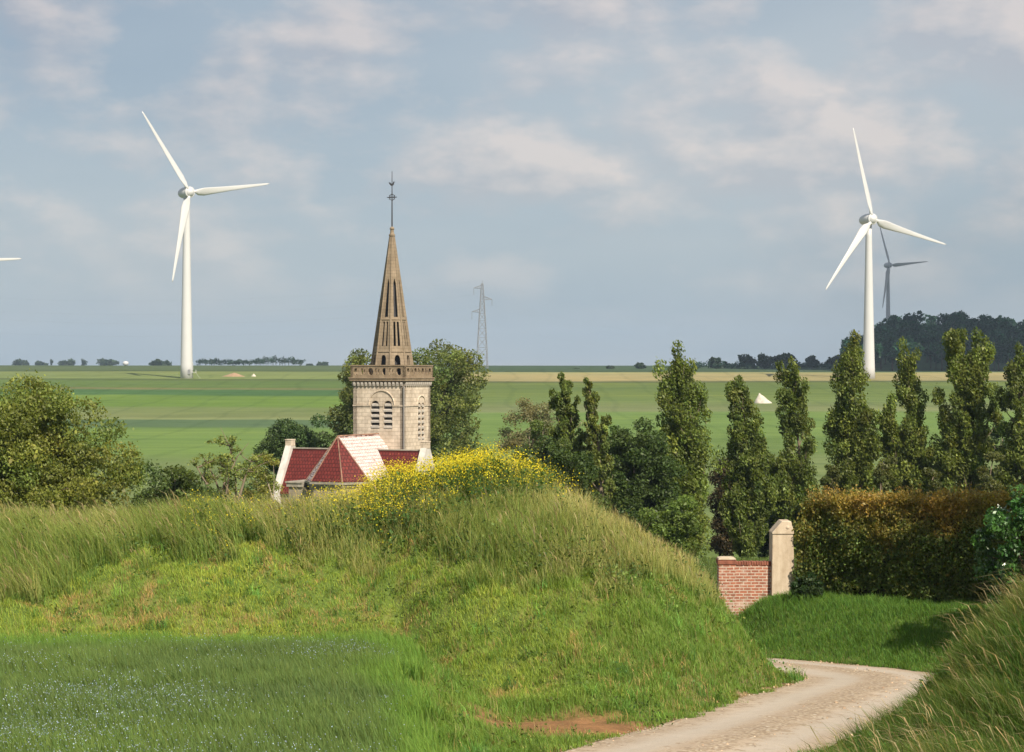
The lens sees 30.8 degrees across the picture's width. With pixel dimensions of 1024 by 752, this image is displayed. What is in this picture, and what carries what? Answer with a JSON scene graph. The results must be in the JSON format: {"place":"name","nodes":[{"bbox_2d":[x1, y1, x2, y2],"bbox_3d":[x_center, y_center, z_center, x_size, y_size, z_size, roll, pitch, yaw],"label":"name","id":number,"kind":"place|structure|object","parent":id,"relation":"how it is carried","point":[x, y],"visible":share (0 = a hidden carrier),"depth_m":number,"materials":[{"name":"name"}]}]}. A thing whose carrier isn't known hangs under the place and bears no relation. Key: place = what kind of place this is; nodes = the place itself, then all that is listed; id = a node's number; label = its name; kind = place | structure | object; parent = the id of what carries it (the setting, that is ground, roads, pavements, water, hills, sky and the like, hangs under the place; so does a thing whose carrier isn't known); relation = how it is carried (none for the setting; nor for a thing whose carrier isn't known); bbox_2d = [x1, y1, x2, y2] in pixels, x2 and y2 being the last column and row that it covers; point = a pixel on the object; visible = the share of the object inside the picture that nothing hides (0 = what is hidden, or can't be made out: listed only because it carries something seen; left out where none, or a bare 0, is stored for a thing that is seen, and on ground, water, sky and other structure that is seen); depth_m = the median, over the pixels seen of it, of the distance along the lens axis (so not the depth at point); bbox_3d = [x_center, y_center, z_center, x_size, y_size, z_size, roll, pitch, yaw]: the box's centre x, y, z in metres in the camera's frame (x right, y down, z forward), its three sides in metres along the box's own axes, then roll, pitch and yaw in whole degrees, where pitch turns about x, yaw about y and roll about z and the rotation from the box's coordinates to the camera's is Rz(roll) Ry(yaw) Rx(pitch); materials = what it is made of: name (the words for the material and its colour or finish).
{"place":"outdoors","nodes":[
{"label":"outdoors","id":0,"kind":"place"},
{"bbox_2d":[272,182,434,508],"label":"church","id":1,"kind":"structure","parent":0,"point":[391,384],"depth_m":169.04,"materials":[{"name":"stone"}]},
{"bbox_2d":[0,355,1022,751],"bbox_3d":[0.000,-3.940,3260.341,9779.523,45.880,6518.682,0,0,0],"label":"ground","id":2,"kind":"structure","parent":0,"point":[168,415],"depth_m":495.57,"materials":[{"name":"green plant"}]},
{"bbox_2d":[0,258,21,260],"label":"wind turbine","id":3,"kind":"object","parent":2,"relation":"on","point":[4,259],"visible":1,"depth_m":920.90,"materials":[{"name":"white paint"}]},
{"bbox_2d":[12,359,28,364],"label":"distant tree","id":4,"kind":"object","parent":2,"relation":"on","point":[20,362],"visible":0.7,"depth_m":2395.76,"materials":[{"name":"green plant"}]},
{"bbox_2d":[35,360,48,364],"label":"distant tree","id":5,"kind":"object","parent":2,"relation":"on","point":[38,362],"visible":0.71,"depth_m":2395.71,"materials":[{"name":"green plant"}]},
{"bbox_2d":[57,358,75,364],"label":"distant tree","id":6,"kind":"object","parent":2,"relation":"on","point":[71,361],"visible":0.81,"depth_m":2396.71,"materials":[{"name":"green plant"}]},
{"bbox_2d":[0,368,149,516],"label":"willow tree","id":7,"kind":"object","parent":2,"relation":"on","point":[41,460],"visible":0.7,"depth_m":83.21,"materials":[{"name":"green plant"}]},
{"bbox_2d":[81,359,87,364],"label":"distant tree","id":8,"kind":"object","parent":2,"relation":"on","point":[83,361],"visible":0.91,"depth_m":2398.84,"materials":[{"name":"green plant"}]},
{"bbox_2d":[96,358,119,364],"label":"distant tree","id":9,"kind":"object","parent":2,"relation":"on","point":[103,361],"visible":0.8,"depth_m":2394.84,"materials":[{"name":"green plant"}]},
{"bbox_2d":[148,358,171,365],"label":"distant tree","id":10,"kind":"object","parent":2,"relation":"on","point":[158,362],"visible":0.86,"depth_m":1896.03,"materials":[{"name":"green plant"}]},
{"bbox_2d":[117,459,228,515],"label":"shrub","id":11,"kind":"object","parent":2,"relation":"on","point":[181,480],"visible":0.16,"depth_m":91.59,"materials":[{"name":"green plant"}]},
{"bbox_2d":[142,112,269,378],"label":"wind turbine","id":12,"kind":"object","parent":2,"relation":"on","point":[186,193],"visible":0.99,"depth_m":877.94,"materials":[{"name":"white paint"}]},
{"bbox_2d":[0,628,456,751],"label":"flax crop","id":13,"kind":"object","parent":2,"relation":"on","point":[350,684],"visible":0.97,"depth_m":31.53,"materials":[{"name":"green plant"}]},
{"bbox_2d":[0,632,414,751],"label":"flax flowers","id":14,"kind":"object","parent":13,"relation":"on","point":[151,702],"visible":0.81,"depth_m":29.81,"materials":[{"name":"blue plant"}]},
{"bbox_2d":[188,427,275,505],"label":"twiggy tree","id":15,"kind":"object","parent":2,"relation":"on","point":[229,470],"visible":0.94,"depth_m":105.14,"materials":[{"name":"green plant"}]},
{"bbox_2d":[223,373,243,376],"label":"soil heap","id":16,"kind":"object","parent":2,"relation":"on","point":[233,375],"visible":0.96,"depth_m":902.45,"materials":[{"name":"brown soil"}]},
{"bbox_2d":[195,355,305,365],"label":"wood","id":17,"kind":"object","parent":2,"relation":"on","point":[249,362],"visible":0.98,"depth_m":1536.13,"materials":[{"name":"green plant"}]},
{"bbox_2d":[234,452,282,505],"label":"leafy tree","id":18,"kind":"object","parent":2,"relation":"on","point":[264,477],"visible":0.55,"depth_m":117.80,"materials":[{"name":"green plant"}]},
{"bbox_2d":[242,413,335,501],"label":"leafy tree","id":19,"kind":"object","parent":2,"relation":"on","point":[299,433],"visible":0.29,"depth_m":188.76,"materials":[{"name":"green plant"}]},
{"bbox_2d":[316,361,328,364],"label":"distant tree","id":20,"kind":"object","parent":2,"relation":"on","point":[323,363],"visible":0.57,"depth_m":1896.98,"materials":[{"name":"green plant"}]},
{"bbox_2d":[324,348,371,439],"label":"leafy tree","id":21,"kind":"object","parent":2,"relation":"on","point":[343,425],"visible":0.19,"depth_m":220.67,"materials":[{"name":"green plant"}]},
{"bbox_2d":[0,459,755,631],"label":"tall grass","id":22,"kind":"structure","parent":2,"relation":"on","point":[588,530],"depth_m":45.54,"materials":[{"name":"green plant"}]},
{"bbox_2d":[184,437,596,563],"bbox_3d":[-3.431,3.460,48.125,11.317,3.855,7.643,0,0,0],"label":"mustard","id":23,"kind":"object","parent":2,"relation":"on","point":[449,483],"depth_m":46.41,"materials":[{"name":"yellow plant"}]},
{"bbox_2d":[343,339,491,463],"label":"leafy tree","id":24,"kind":"object","parent":2,"relation":"on","point":[447,382],"visible":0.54,"depth_m":229.61,"materials":[{"name":"green plant"}]},
{"bbox_2d":[0,518,1023,751],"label":"short grass","id":25,"kind":"structure","parent":2,"relation":"on","point":[473,734],"depth_m":42.50,"materials":[{"name":"green plant"}]},
{"bbox_2d":[511,419,562,469],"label":"leafy tree","id":26,"kind":"object","parent":2,"relation":"on","point":[536,449],"visible":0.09,"depth_m":139.47,"materials":[{"name":"green plant"}]},
{"bbox_2d":[493,396,584,458],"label":"willow tree","id":27,"kind":"object","parent":2,"relation":"on","point":[530,412],"visible":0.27,"depth_m":164.83,"materials":[{"name":"green plant"}]},
{"bbox_2d":[520,437,609,511],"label":"leafy tree","id":28,"kind":"object","parent":2,"relation":"on","point":[562,457],"visible":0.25,"depth_m":119.04,"materials":[{"name":"green plant"}]},
{"bbox_2d":[547,371,592,498],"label":"poplar tree","id":29,"kind":"object","parent":2,"relation":"on","point":[566,414],"visible":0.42,"depth_m":129.32,"materials":[{"name":"green plant"}]},
{"bbox_2d":[580,376,615,514],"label":"poplar tree","id":30,"kind":"object","parent":2,"relation":"on","point":[594,430],"visible":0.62,"depth_m":127.77,"materials":[{"name":"green plant"}]},
{"bbox_2d":[592,425,622,463],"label":"leafy tree","id":31,"kind":"object","parent":2,"relation":"on","point":[615,427],"visible":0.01,"depth_m":145.76,"materials":[{"name":"green plant"}]},
{"bbox_2d":[605,365,614,368],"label":"distant tree","id":32,"kind":"object","parent":2,"relation":"on","point":[610,367],"visible":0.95,"depth_m":1128.77,"materials":[{"name":"green plant"}]},
{"bbox_2d":[586,416,687,536],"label":"leafy tree","id":33,"kind":"object","parent":2,"relation":"on","point":[640,479],"visible":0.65,"depth_m":130.47,"materials":[{"name":"green plant"}]},
{"bbox_2d":[634,362,646,368],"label":"distant tree","id":34,"kind":"object","parent":2,"relation":"on","point":[637,365],"visible":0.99,"depth_m":1128.01,"materials":[{"name":"green plant"}]},
{"bbox_2d":[634,494,702,555],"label":"shrub","id":35,"kind":"object","parent":2,"relation":"on","point":[680,528],"visible":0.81,"depth_m":117.30,"materials":[{"name":"green plant"}]},
{"bbox_2d":[649,340,728,558],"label":"poplar tree","id":36,"kind":"object","parent":2,"relation":"on","point":[681,430],"visible":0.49,"depth_m":134.43,"materials":[{"name":"green plant"}]},
{"bbox_2d":[708,356,722,368],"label":"distant tree","id":37,"kind":"object","parent":2,"relation":"on","point":[713,360],"visible":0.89,"depth_m":1135.46,"materials":[{"name":"green plant"}]},
{"bbox_2d":[705,457,738,556],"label":"tree","id":38,"kind":"object","parent":2,"relation":"on","point":[724,545],"visible":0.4,"depth_m":149.55,"materials":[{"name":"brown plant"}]},
{"bbox_2d":[716,556,770,615],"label":"brick wall","id":39,"kind":"structure","parent":2,"relation":"on","point":[747,583],"depth_m":60.06,"materials":[{"name":"red brick"}]},
{"bbox_2d":[738,354,756,364],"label":"distant tree","id":40,"kind":"object","parent":2,"relation":"on","point":[748,358],"visible":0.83,"depth_m":1152.23,"materials":[{"name":"green plant"}]},
{"bbox_2d":[717,374,779,558],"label":"poplar tree","id":41,"kind":"object","parent":2,"relation":"on","point":[751,498],"visible":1,"depth_m":134.51,"materials":[{"name":"green plant"}]},
{"bbox_2d":[754,393,771,402],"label":"lime heap","id":42,"kind":"object","parent":2,"relation":"on","point":[760,398],"visible":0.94,"depth_m":670.68,"materials":[{"name":"white"}]},
{"bbox_2d":[755,352,772,368],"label":"distant tree","id":43,"kind":"object","parent":2,"relation":"on","point":[763,361],"visible":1,"depth_m":1102.07,"materials":[{"name":"green plant"}]},
{"bbox_2d":[755,513,774,558],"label":"leafy tree","id":44,"kind":"object","parent":2,"relation":"on","point":[764,549],"visible":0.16,"depth_m":149.01,"materials":[{"name":"green plant"}]},
{"bbox_2d":[689,360,841,368],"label":"hedgerow","id":45,"kind":"object","parent":2,"relation":"on","point":[746,366],"visible":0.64,"depth_m":1128.32,"materials":[{"name":"green plant"}]},
{"bbox_2d":[771,354,785,368],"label":"distant tree","id":46,"kind":"object","parent":2,"relation":"on","point":[777,357],"visible":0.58,"depth_m":1124.97,"materials":[{"name":"green plant"}]},
{"bbox_2d":[769,519,794,595],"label":"gate pillar","id":47,"kind":"structure","parent":2,"relation":"on","point":[781,551],"depth_m":59.85,"materials":[{"name":"beige stone"}]},
{"bbox_2d":[781,352,797,366],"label":"distant tree","id":48,"kind":"object","parent":2,"relation":"on","point":[786,356],"visible":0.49,"depth_m":1143.65,"materials":[{"name":"green plant"}]},
{"bbox_2d":[765,355,820,556],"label":"poplar tree","id":49,"kind":"object","parent":2,"relation":"on","point":[789,469],"visible":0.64,"depth_m":137.37,"materials":[{"name":"green plant"}]},
{"bbox_2d":[790,572,824,599],"bbox_3d":[9.089,6.575,57.174,1.092,1.108,1.033,0,0,0],"label":"shrub","id":50,"kind":"object","parent":2,"relation":"on","point":[807,585],"visible":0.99,"depth_m":57.06,"materials":[{"name":"green plant"}]},
{"bbox_2d":[805,355,819,368],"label":"distant tree","id":51,"kind":"object","parent":2,"relation":"on","point":[810,358],"visible":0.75,"depth_m":1138.03,"materials":[{"name":"green plant"}]},
{"bbox_2d":[824,357,834,364],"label":"distant tree","id":52,"kind":"object","parent":2,"relation":"on","point":[829,360],"visible":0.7,"depth_m":1145.71,"materials":[{"name":"green plant"}]},
{"bbox_2d":[818,464,841,495],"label":"shrub","id":53,"kind":"object","parent":2,"relation":"on","point":[832,476],"visible":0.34,"depth_m":117.86,"materials":[{"name":"green plant"}]},
{"bbox_2d":[831,354,841,361],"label":"distant tree","id":54,"kind":"object","parent":2,"relation":"on","point":[836,357],"visible":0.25,"depth_m":1167.47,"materials":[{"name":"green plant"}]},
{"bbox_2d":[821,329,889,512],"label":"poplar tree","id":55,"kind":"object","parent":2,"relation":"on","point":[855,448],"visible":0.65,"depth_m":139.17,"materials":[{"name":"green plant"}]},
{"bbox_2d":[872,456,897,494],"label":"shrub","id":56,"kind":"object","parent":2,"relation":"on","point":[881,474],"visible":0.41,"depth_m":117.79,"materials":[{"name":"green plant"}]},
{"bbox_2d":[826,128,945,378],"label":"wind turbine","id":57,"kind":"object","parent":2,"relation":"on","point":[867,221],"visible":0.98,"depth_m":877.99,"materials":[{"name":"white paint"}]},
{"bbox_2d":[762,554,1023,751],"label":"verge grass","id":58,"kind":"structure","parent":2,"relation":"on","point":[949,729],"depth_m":28.70,"materials":[{"name":"green plant"}]},
{"bbox_2d":[880,227,927,319],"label":"wind turbine","id":59,"kind":"object","parent":2,"relation":"on","point":[888,265],"visible":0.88,"depth_m":1848.15,"materials":[{"name":"grey paint"}]},
{"bbox_2d":[792,479,1023,604],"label":"hedge","id":60,"kind":"object","parent":2,"relation":"on","point":[887,543],"visible":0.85,"depth_m":56.74,"materials":[{"name":"green plant"}]},
{"bbox_2d":[876,336,941,512],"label":"poplar tree","id":61,"kind":"object","parent":2,"relation":"on","point":[905,443],"visible":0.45,"depth_m":139.42,"materials":[{"name":"green plant"}]},
{"bbox_2d":[839,310,1023,370],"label":"wood","id":62,"kind":"object","parent":2,"relation":"on","point":[1000,331],"visible":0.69,"depth_m":1106.12,"materials":[{"name":"green plant"}]},
{"bbox_2d":[921,467,945,513],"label":"shrub","id":63,"kind":"object","parent":2,"relation":"on","point":[934,476],"visible":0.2,"depth_m":117.85,"materials":[{"name":"green plant"}]},
{"bbox_2d":[924,326,1004,512],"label":"poplar tree","id":64,"kind":"object","parent":2,"relation":"on","point":[961,455],"visible":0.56,"depth_m":137.14,"materials":[{"name":"green plant"}]},
{"bbox_2d":[974,450,1005,511],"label":"shrub","id":65,"kind":"object","parent":2,"relation":"on","point":[988,481],"visible":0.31,"depth_m":117.75,"materials":[{"name":"green plant"}]},
{"bbox_2d":[970,483,1023,605],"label":"round bush","id":66,"kind":"object","parent":2,"relation":"on","point":[1000,523],"visible":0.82,"depth_m":47.83,"materials":[{"name":"green plant"}]},
{"bbox_2d":[983,414,1011,478],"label":"leafy tree","id":67,"kind":"object","parent":2,"relation":"on","point":[994,436],"visible":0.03,"depth_m":164.76,"materials":[{"name":"green plant"}]},
{"bbox_2d":[992,342,1023,513],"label":"poplar tree","id":68,"kind":"object","parent":2,"relation":"on","point":[1009,471],"visible":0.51,"depth_m":133.64,"materials":[{"name":"green plant"}]},
{"bbox_2d":[0,0,1023,365],"label":"sky","id":69,"kind":"structure","parent":0,"point":[670,165],"materials":[{"name":"blue"}]},
{"bbox_2d":[565,658,932,751],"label":"road","id":70,"kind":"structure","parent":0,"point":[768,715],"depth_m":35.53,"materials":[{"name":"beige gravel"}]}
]}

